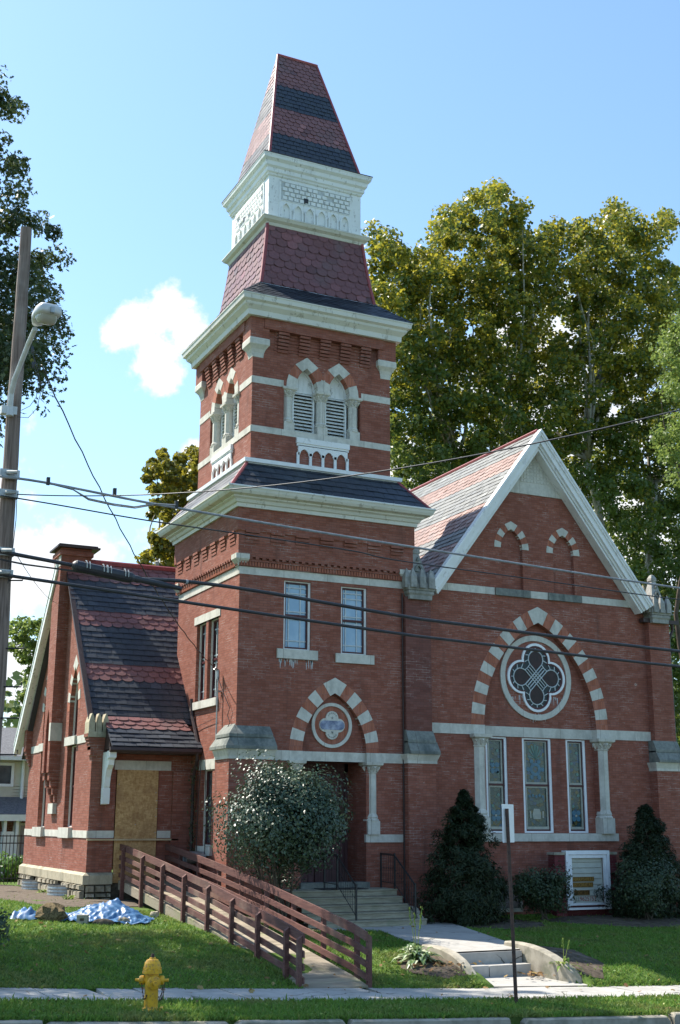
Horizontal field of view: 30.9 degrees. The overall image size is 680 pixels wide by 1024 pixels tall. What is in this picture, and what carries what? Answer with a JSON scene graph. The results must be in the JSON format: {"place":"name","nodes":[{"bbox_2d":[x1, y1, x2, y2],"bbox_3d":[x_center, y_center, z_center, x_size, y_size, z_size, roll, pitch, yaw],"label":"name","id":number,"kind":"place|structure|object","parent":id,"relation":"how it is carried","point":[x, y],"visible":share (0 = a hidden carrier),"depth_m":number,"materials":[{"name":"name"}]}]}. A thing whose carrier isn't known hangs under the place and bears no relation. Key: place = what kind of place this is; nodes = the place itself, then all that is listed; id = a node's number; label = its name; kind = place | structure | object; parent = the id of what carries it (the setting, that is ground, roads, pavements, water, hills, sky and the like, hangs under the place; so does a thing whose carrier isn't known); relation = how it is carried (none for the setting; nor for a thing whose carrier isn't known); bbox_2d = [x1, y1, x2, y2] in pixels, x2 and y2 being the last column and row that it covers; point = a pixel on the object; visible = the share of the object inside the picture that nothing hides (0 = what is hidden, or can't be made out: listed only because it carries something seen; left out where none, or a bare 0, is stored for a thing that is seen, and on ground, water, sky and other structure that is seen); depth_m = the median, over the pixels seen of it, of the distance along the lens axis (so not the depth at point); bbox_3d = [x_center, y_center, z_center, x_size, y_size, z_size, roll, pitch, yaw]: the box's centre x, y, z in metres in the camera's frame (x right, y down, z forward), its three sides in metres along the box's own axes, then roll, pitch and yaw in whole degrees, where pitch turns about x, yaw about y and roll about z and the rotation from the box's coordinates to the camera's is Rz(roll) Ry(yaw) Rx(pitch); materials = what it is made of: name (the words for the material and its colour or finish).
{"place":"outdoors","nodes":[
{"label":"outdoors","id":0,"kind":"place"},
{"bbox_2d":[0,870,679,1023],"bbox_3d":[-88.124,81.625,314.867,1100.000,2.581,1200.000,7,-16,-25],"label":"ground","id":1,"kind":"structure","parent":0,"point":[585,980],"depth_m":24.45,"materials":[{"name":"green plant"}]},
{"bbox_2d":[0,908,14,944],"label":"dark shrub","id":2,"kind":"object","parent":1,"relation":"on","point":[3,924],"visible":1,"depth_m":22.18,"materials":[{"name":"green plant"}]},
{"bbox_2d":[0,851,22,881],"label":"hedge bush","id":3,"kind":"object","parent":1,"relation":"on","point":[11,867],"visible":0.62,"depth_m":45.02,"materials":[{"name":"green plant"}]},
{"bbox_2d":[0,835,24,883],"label":"iron fence","id":4,"kind":"object","parent":1,"relation":"on","point":[6,843],"visible":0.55,"depth_m":42.27,"materials":[{"name":"black metal"}]},
{"bbox_2d":[2,670,23,727],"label":"distant wood","id":5,"kind":"object","parent":1,"relation":"on","point":[13,706],"depth_m":196.05,"materials":[{"name":"green plant"}]},
{"bbox_2d":[0,727,28,873],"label":"house","id":6,"kind":"structure","parent":1,"relation":"on","point":[14,772],"depth_m":53.19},
{"bbox_2d":[0,763,14,786],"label":"window","id":7,"kind":"structure","parent":6,"relation":"in","point":[6,771],"depth_m":53.27,"materials":[{"name":"white glass"}]},
{"bbox_2d":[17,823,24,857],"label":"window","id":8,"kind":"structure","parent":6,"relation":"in","point":[21,825],"depth_m":53.34,"materials":[{"name":"grey glass"}]},
{"bbox_2d":[0,226,31,754],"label":"utility pole","id":9,"kind":"object","parent":1,"relation":"on","point":[10,468],"visible":0.94,"depth_m":19.19,"materials":[{"name":"brown wood"}]},
{"bbox_2d":[0,302,61,417],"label":"street lamp","id":10,"kind":"object","parent":9,"relation":"attached to","point":[44,313],"visible":1,"depth_m":18.83,"materials":[{"name":"beige metal"}]},
{"bbox_2d":[0,550,679,652],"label":"overhead cable","id":11,"kind":"object","parent":9,"relation":"attached to","point":[349,606],"visible":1,"depth_m":21.08,"materials":[{"name":"black rubber"}]},
{"bbox_2d":[72,560,181,590],"bbox_3d":[-3.354,0.998,19.495,1.801,0.352,0.203,7,-16,-25],"label":"splice case","id":12,"kind":"object","parent":11,"relation":"attached to","point":[104,571],"visible":1,"depth_m":19.34,"materials":[{"name":"black plastic"}]},
{"bbox_2d":[0,574,679,667],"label":"overhead cable","id":13,"kind":"object","parent":9,"relation":"attached to","point":[302,619],"visible":1,"depth_m":20.80,"materials":[{"name":"black rubber"}]},
{"bbox_2d":[0,475,679,588],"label":"overhead cable","id":14,"kind":"object","parent":9,"relation":"attached to","point":[147,503],"visible":0.99,"depth_m":20.73,"materials":[{"name":"black rubber"}]},
{"bbox_2d":[0,495,679,599],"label":"overhead cable","id":15,"kind":"object","parent":9,"relation":"attached to","point":[325,546],"visible":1,"depth_m":21.11,"materials":[{"name":"black rubber"}]},
{"bbox_2d":[17,409,679,495],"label":"service drop","id":16,"kind":"object","parent":9,"relation":"attached to","point":[375,471],"visible":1,"depth_m":15.48,"materials":[{"name":"black rubber"}]},
{"bbox_2d":[10,906,36,919],"bbox_3d":[-7.129,9.123,28.035,0.661,0.293,0.600,0,-14,0],"label":"tarpaulin","id":17,"kind":"object","parent":1,"relation":"on","point":[28,913],"visible":0.87,"depth_m":27.84,"materials":[{"name":"blue plastic"}]},
{"bbox_2d":[8,615,42,704],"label":"tree","id":18,"kind":"object","parent":1,"relation":"on","point":[23,627],"visible":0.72,"depth_m":45.92,"materials":[{"name":"green plant"}]},
{"bbox_2d":[21,879,38,889],"bbox_3d":[-9.792,11.744,38.711,0.435,0.365,1.024,7,-16,-25],"label":"window well","id":19,"kind":"object","parent":1,"relation":"on","point":[30,884],"depth_m":38.37,"materials":[{"name":"silver metal"}]},
{"bbox_2d":[0,65,76,447],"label":"oak tree","id":20,"kind":"object","parent":1,"relation":"on","point":[16,216],"visible":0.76,"depth_m":30.37,"materials":[{"name":"green plant"}]},
{"bbox_2d":[0,885,86,906],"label":"mulch bed","id":21,"kind":"object","parent":1,"relation":"on","point":[23,894],"visible":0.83,"depth_m":34.79,"materials":[{"name":"brown soil"}]},
{"bbox_2d":[62,895,75,899],"bbox_3d":[-7.385,10.473,33.398,0.470,0.202,0.405,-5,-15,21],"label":"weed","id":22,"kind":"object","parent":21,"relation":"on","point":[71,897],"visible":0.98,"depth_m":33.37,"materials":[{"name":"green plant"}]},
{"bbox_2d":[35,903,67,921],"bbox_3d":[-6.579,9.194,27.993,0.810,0.603,0.592,1,-14,-4],"label":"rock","id":23,"kind":"object","parent":1,"relation":"on","point":[51,911],"visible":0.63,"depth_m":27.80,"materials":[{"name":"brown stone"}]},
{"bbox_2d":[47,883,69,895],"bbox_3d":[-8.144,10.876,35.326,0.503,0.365,1.184,7,-16,-25],"label":"window well","id":24,"kind":"object","parent":1,"relation":"on","point":[58,889],"depth_m":34.94,"materials":[{"name":"silver metal"}]},
{"bbox_2d":[27,899,146,905],"bbox_3d":[-6.479,10.333,32.569,3.593,0.100,2.186,7,-16,-25],"label":"mulch bed","id":25,"kind":"object","parent":1,"relation":"on","point":[126,902],"visible":0.73,"depth_m":32.42,"materials":[{"name":"brown soil"}]},
{"bbox_2d":[92,918,114,925],"bbox_3d":[-5.316,9.234,27.646,0.532,0.208,0.163,1,-14,-2],"label":"log","id":26,"kind":"object","parent":1,"relation":"on","point":[102,921],"visible":0.62,"depth_m":27.60,"materials":[{"name":"grey wood"}]},
{"bbox_2d":[61,898,153,923],"bbox_3d":[-5.492,9.224,28.536,2.284,0.527,1.703,0,-14,1],"label":"tarpaulin","id":27,"kind":"object","parent":1,"relation":"on","point":[114,910],"visible":0.81,"depth_m":28.27,"materials":[{"name":"blue plastic"}]},
{"bbox_2d":[76,914,88,923],"bbox_3d":[-5.775,9.146,27.642,0.240,0.200,0.200,0,-14,0],"label":"concrete block","id":28,"kind":"object","parent":27,"relation":"on","point":[82,918],"depth_m":27.56,"materials":[{"name":"grey concrete"}]},
{"bbox_2d":[116,917,129,924],"bbox_3d":[-4.916,9.309,27.934,0.309,0.251,0.199,-3,-14,12],"label":"stone rubble","id":29,"kind":"object","parent":1,"relation":"on","point":[123,919],"visible":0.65,"depth_m":27.88,"materials":[{"name":"grey stone"}]},
{"bbox_2d":[135,954,168,1011],"bbox_3d":[-2.834,7.101,18.535,0.445,0.858,0.319,-10,-17,36],"label":"fire hydrant","id":30,"kind":"object","parent":1,"relation":"on","point":[151,979],"visible":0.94,"depth_m":18.45,"materials":[{"name":"yellow metal"}]},
{"bbox_2d":[150,911,158,917],"bbox_3d":[-4.465,9.735,29.691,0.228,0.224,0.222,-1,-14,5],"label":"stone rubble","id":31,"kind":"object","parent":1,"relation":"on","point":[154,913],"visible":0.64,"depth_m":29.63,"materials":[{"name":"beige stone"}]},
{"bbox_2d":[134,444,198,566],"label":"sycamore tree","id":32,"kind":"object","parent":1,"relation":"on","point":[179,474],"visible":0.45,"depth_m":53.70,"materials":[{"name":"green plant"}]},
{"bbox_2d":[118,844,371,989],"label":"access ramp","id":33,"kind":"structure","parent":1,"relation":"on","point":[180,897],"depth_m":26.82,"materials":[{"name":"brown wood"}]},
{"bbox_2d":[202,749,354,916],"bbox_3d":[-1.377,7.896,29.835,3.838,4.240,3.270,7,-16,-25],"label":"round bush","id":34,"kind":"object","parent":1,"relation":"on","point":[289,817],"visible":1,"depth_m":29.33,"materials":[{"name":"green plant"}]},
{"bbox_2d":[247,916,319,930],"bbox_3d":[-1.384,10.226,30.731,2.444,0.329,2.826,-11,-18,38],"label":"flower bed","id":35,"kind":"object","parent":1,"relation":"on","point":[303,924],"visible":0.09,"depth_m":30.63,"materials":[{"name":"soil"}]},
{"bbox_2d":[0,1012,679,1023],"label":"kerb","id":36,"kind":"structure","parent":1,"relation":"on","point":[673,1018],"depth_m":19.34,"materials":[{"name":"concrete"}]},
{"bbox_2d":[3,919,677,1012],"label":"fallen leaves","id":37,"kind":"object","parent":1,"relation":"on","point":[250,990],"visible":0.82,"depth_m":25.03,"materials":[{"name":"brown plant"}]},
{"bbox_2d":[13,53,679,921],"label":"church","id":38,"kind":"structure","parent":1,"relation":"on","point":[143,723],"depth_m":36.87,"materials":[{"name":"brick"}]},
{"bbox_2d":[41,773,46,826],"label":"window","id":39,"kind":"structure","parent":38,"relation":"in","point":[44,791],"depth_m":39.91,"materials":[{"name":"grey glass"}]},
{"bbox_2d":[68,746,75,826],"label":"window","id":40,"kind":"structure","parent":38,"relation":"in","point":[73,747],"depth_m":36.93,"materials":[{"name":"beige paint"}]},
{"bbox_2d":[73,682,77,735],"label":"window","id":41,"kind":"structure","parent":38,"relation":"in","point":[76,696],"depth_m":37.49,"materials":[{"name":"beige paint"}]},
{"bbox_2d":[41,364,215,668],"bbox_3d":[-4.116,1.010,27.025,0.044,2.977,15.861,-1,-14,5],"label":"service drop","id":42,"kind":"object","parent":38,"relation":"attached to","point":[112,512],"visible":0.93,"depth_m":23.54,"materials":[{"name":"black rubber"}]},
{"bbox_2d":[86,770,176,882],"bbox_3d":[-5.805,8.814,34.590,2.620,3.070,0.105,7,-16,-25],"label":"boarded door","id":43,"kind":"structure","parent":38,"relation":"in","point":[137,790],"depth_m":34.71,"materials":[{"name":"brown wood"}]},
{"bbox_2d":[198,623,205,700],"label":"window","id":44,"kind":"structure","parent":38,"relation":"in","point":[202,627],"depth_m":36.40,"materials":[{"name":"beige paint"}]},
{"bbox_2d":[195,770,212,855],"bbox_3d":[-3.671,8.371,34.334,0.290,2.320,1.150,7,-16,-25],"label":"window","id":45,"kind":"structure","parent":38,"relation":"in","point":[208,849],"depth_m":34.59,"materials":[{"name":"beige paint"}]},
{"bbox_2d":[210,618,218,697],"bbox_3d":[-3.497,4.195,35.253,0.120,2.310,0.860,7,-16,-25],"label":"window","id":46,"kind":"structure","parent":38,"relation":"in","point":[215,623],"depth_m":35.52,"materials":[{"name":"glass"}]},
{"bbox_2d":[276,580,317,660],"bbox_3d":[-1.216,3.031,34.463,1.230,2.200,0.250,7,-16,-25],"label":"window","id":47,"kind":"structure","parent":38,"relation":"in","point":[296,634],"depth_m":34.51,"materials":[{"name":"glass"}]},
{"bbox_2d":[301,763,347,881],"bbox_3d":[-0.671,8.754,34.596,1.960,3.330,0.211,7,-16,-25],"label":"door","id":48,"kind":"structure","parent":38,"relation":"in","point":[342,769],"depth_m":34.85,"materials":[{"name":"brown wood"}]},
{"bbox_2d":[335,587,373,664],"bbox_3d":[0.387,3.246,35.207,1.210,2.200,0.250,7,-16,-25],"label":"window","id":49,"kind":"structure","parent":38,"relation":"in","point":[353,641],"depth_m":35.25,"materials":[{"name":"glass"}]},
{"bbox_2d":[485,737,507,832],"bbox_3d":[4.620,8.091,36.563,0.760,2.780,0.120,7,-16,-25],"label":"window","id":50,"kind":"structure","parent":38,"relation":"in","point":[496,751],"depth_m":36.61,"materials":[{"name":"glass"}]},
{"bbox_2d":[500,885,522,911],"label":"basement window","id":51,"kind":"structure","parent":38,"relation":"in","point":[516,908],"depth_m":35.52,"materials":[{"name":"glass"}]},
{"bbox_2d":[507,643,564,711],"bbox_3d":[6.032,5.094,37.866,2.110,2.110,0.060,7,-16,-25],"label":"quatrefoil window","id":52,"kind":"structure","parent":38,"relation":"in","point":[533,676],"depth_m":37.85,"materials":[{"name":"black glass"}]},
{"bbox_2d":[522,738,553,832],"bbox_3d":[5.926,8.250,37.173,1.060,2.780,0.120,7,-16,-25],"label":"window","id":53,"kind":"structure","parent":38,"relation":"in","point":[536,753],"depth_m":37.19,"materials":[{"name":"glass"}]},
{"bbox_2d":[565,740,588,832],"bbox_3d":[7.223,8.408,37.778,0.740,2.780,0.120,7,-16,-25],"label":"window","id":54,"kind":"structure","parent":38,"relation":"in","point":[575,749],"depth_m":37.79,"materials":[{"name":"glass"}]},
{"bbox_2d":[282,887,426,927],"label":"entrance steps","id":55,"kind":"structure","parent":1,"relation":"on","point":[391,911],"depth_m":31.83,"materials":[{"name":"grey concrete"}]},
{"bbox_2d":[323,853,356,920],"bbox_3d":[-0.002,9.761,32.091,0.040,1.645,1.950,7,-16,-25],"label":"stair railing","id":56,"kind":"object","parent":55,"relation":"on","point":[353,882],"visible":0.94,"depth_m":32.02,"materials":[{"name":"black metal"}]},
{"bbox_2d":[314,887,368,889],"bbox_3d":[0.034,10.013,32.733,1.300,0.017,0.650,7,-16,-25],"label":"door mat","id":57,"kind":"object","parent":55,"relation":"on","point":[340,888],"depth_m":32.63,"materials":[{"name":"black rubber"}]},
{"bbox_2d":[380,853,416,918],"bbox_3d":[1.538,9.948,32.810,0.040,1.645,1.950,7,-16,-25],"label":"stair railing","id":58,"kind":"object","parent":55,"relation":"on","point":[414,910],"visible":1,"depth_m":32.69,"materials":[{"name":"black metal"}]},
{"bbox_2d":[396,955,467,978],"bbox_3d":[1.958,9.472,25.288,1.576,0.562,1.594,7,-16,-25],"label":"flower bed","id":59,"kind":"object","parent":1,"relation":"on","point":[447,972],"visible":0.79,"depth_m":25.05,"materials":[{"name":"soil"}]},
{"bbox_2d":[391,906,445,968],"bbox_3d":[1.563,8.865,25.656,1.182,1.253,1.023,7,-16,-25],"label":"variegated plant","id":60,"kind":"object","parent":59,"relation":"on","point":[415,954],"visible":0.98,"depth_m":25.48,"materials":[{"name":"green plant"}]},
{"bbox_2d":[421,944,475,974],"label":"cheek wall","id":61,"kind":"structure","parent":1,"relation":"on","point":[452,956],"depth_m":25.68,"materials":[{"name":"concrete"}]},
{"bbox_2d":[361,175,594,489],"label":"sycamore tree","id":62,"kind":"object","parent":1,"relation":"on","point":[439,358],"visible":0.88,"depth_m":65.97,"materials":[{"name":"green plant"}]},
{"bbox_2d":[427,917,544,928],"bbox_3d":[3.775,11.005,32.994,3.464,0.105,3.119,7,-16,-25],"label":"flower bed","id":63,"kind":"object","parent":1,"relation":"on","point":[507,925],"visible":0.37,"depth_m":32.62,"materials":[{"name":"soil"}]},
{"bbox_2d":[412,789,518,926],"bbox_3d":[3.285,9.348,33.068,2.298,3.760,2.828,-7,-16,28],"label":"conical evergreen","id":64,"kind":"object","parent":63,"relation":"on","point":[475,897],"visible":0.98,"depth_m":32.64,"materials":[{"name":"green plant"}]},
{"bbox_2d":[457,949,530,976],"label":"street steps","id":65,"kind":"structure","parent":1,"relation":"on","point":[495,963],"depth_m":26.53,"materials":[{"name":"concrete"}]},
{"bbox_2d":[502,804,517,1002],"bbox_3d":[3.064,7.049,22.174,0.194,3.476,0.568,-2,-14,10],"label":"sign post","id":66,"kind":"object","parent":1,"relation":"on","point":[508,823],"visible":0.97,"depth_m":22.18,"materials":[{"name":"brown metal"}]},
{"bbox_2d":[508,861,577,920],"bbox_3d":[5.569,10.538,34.236,2.178,1.636,1.604,7,-16,-25],"label":"shrub","id":67,"kind":"object","parent":1,"relation":"on","point":[536,888],"visible":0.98,"depth_m":33.94,"materials":[{"name":"green plant"}]},
{"bbox_2d":[504,941,581,986],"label":"cheek wall","id":68,"kind":"structure","parent":1,"relation":"on","point":[537,958],"depth_m":26.38,"materials":[{"name":"concrete"}]},
{"bbox_2d":[549,938,583,971],"bbox_3d":[4.725,9.395,26.148,0.512,0.668,0.767,7,-16,-25],"label":"weed","id":69,"kind":"object","parent":1,"relation":"on","point":[565,960],"visible":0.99,"depth_m":26.11,"materials":[{"name":"green plant"}]},
{"bbox_2d":[537,945,603,978],"bbox_3d":[4.843,9.957,27.017,1.538,0.692,2.701,7,-16,-25],"label":"flower bed","id":70,"kind":"object","parent":1,"relation":"on","point":[581,959],"visible":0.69,"depth_m":26.74,"materials":[{"name":"soil"}]},
{"bbox_2d":[485,181,679,746],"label":"sycamore tree","id":71,"kind":"object","parent":1,"relation":"on","point":[609,370],"visible":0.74,"depth_m":70.67,"materials":[{"name":"green plant"}]},
{"bbox_2d":[547,850,617,916],"bbox_3d":[7.068,11.139,35.951,2.252,2.430,0.645,7,-16,-25],"label":"notice board","id":72,"kind":"object","parent":1,"relation":"on","point":[586,879],"visible":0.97,"depth_m":35.89,"materials":[{"name":"wood"}]},
{"bbox_2d":[569,855,607,905],"bbox_3d":[7.216,10.710,35.854,1.356,1.404,0.050,7,-16,-25],"label":"door","id":73,"kind":"structure","parent":72,"relation":"in","point":[603,857],"depth_m":35.89,"materials":[{"name":"white wood"}]},
{"bbox_2d":[548,914,679,926],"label":"flower bed","id":74,"kind":"object","parent":1,"relation":"on","point":[615,921],"visible":0.91,"depth_m":34.25,"materials":[{"name":"soil"}]},
{"bbox_2d":[594,803,679,918],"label":"conical evergreen","id":75,"kind":"object","parent":74,"relation":"on","point":[649,831],"visible":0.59,"depth_m":36.05,"materials":[{"name":"green plant"}]},
{"bbox_2d":[605,850,679,919],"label":"shrub","id":76,"kind":"object","parent":74,"relation":"on","point":[643,889],"visible":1,"depth_m":34.69,"materials":[{"name":"green plant"}]},
{"bbox_2d":[645,308,679,657],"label":"maple tree","id":77,"kind":"object","parent":1,"relation":"on","point":[672,458],"visible":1,"depth_m":51.88,"materials":[{"name":"green plant"}]},
{"bbox_2d":[0,985,679,1000],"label":"pavement","id":78,"kind":"structure","parent":0,"point":[262,993],"depth_m":22.31,"materials":[{"name":"concrete"}]},
{"bbox_2d":[0,0,679,727],"label":"sky","id":79,"kind":"structure","parent":0,"point":[138,126],"materials":[{"name":"blue"}]},
{"bbox_2d":[318,922,586,986],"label":"path","id":80,"kind":"structure","parent":0,"point":[456,938],"depth_m":28.49,"materials":[{"name":"concrete"}]}
]}

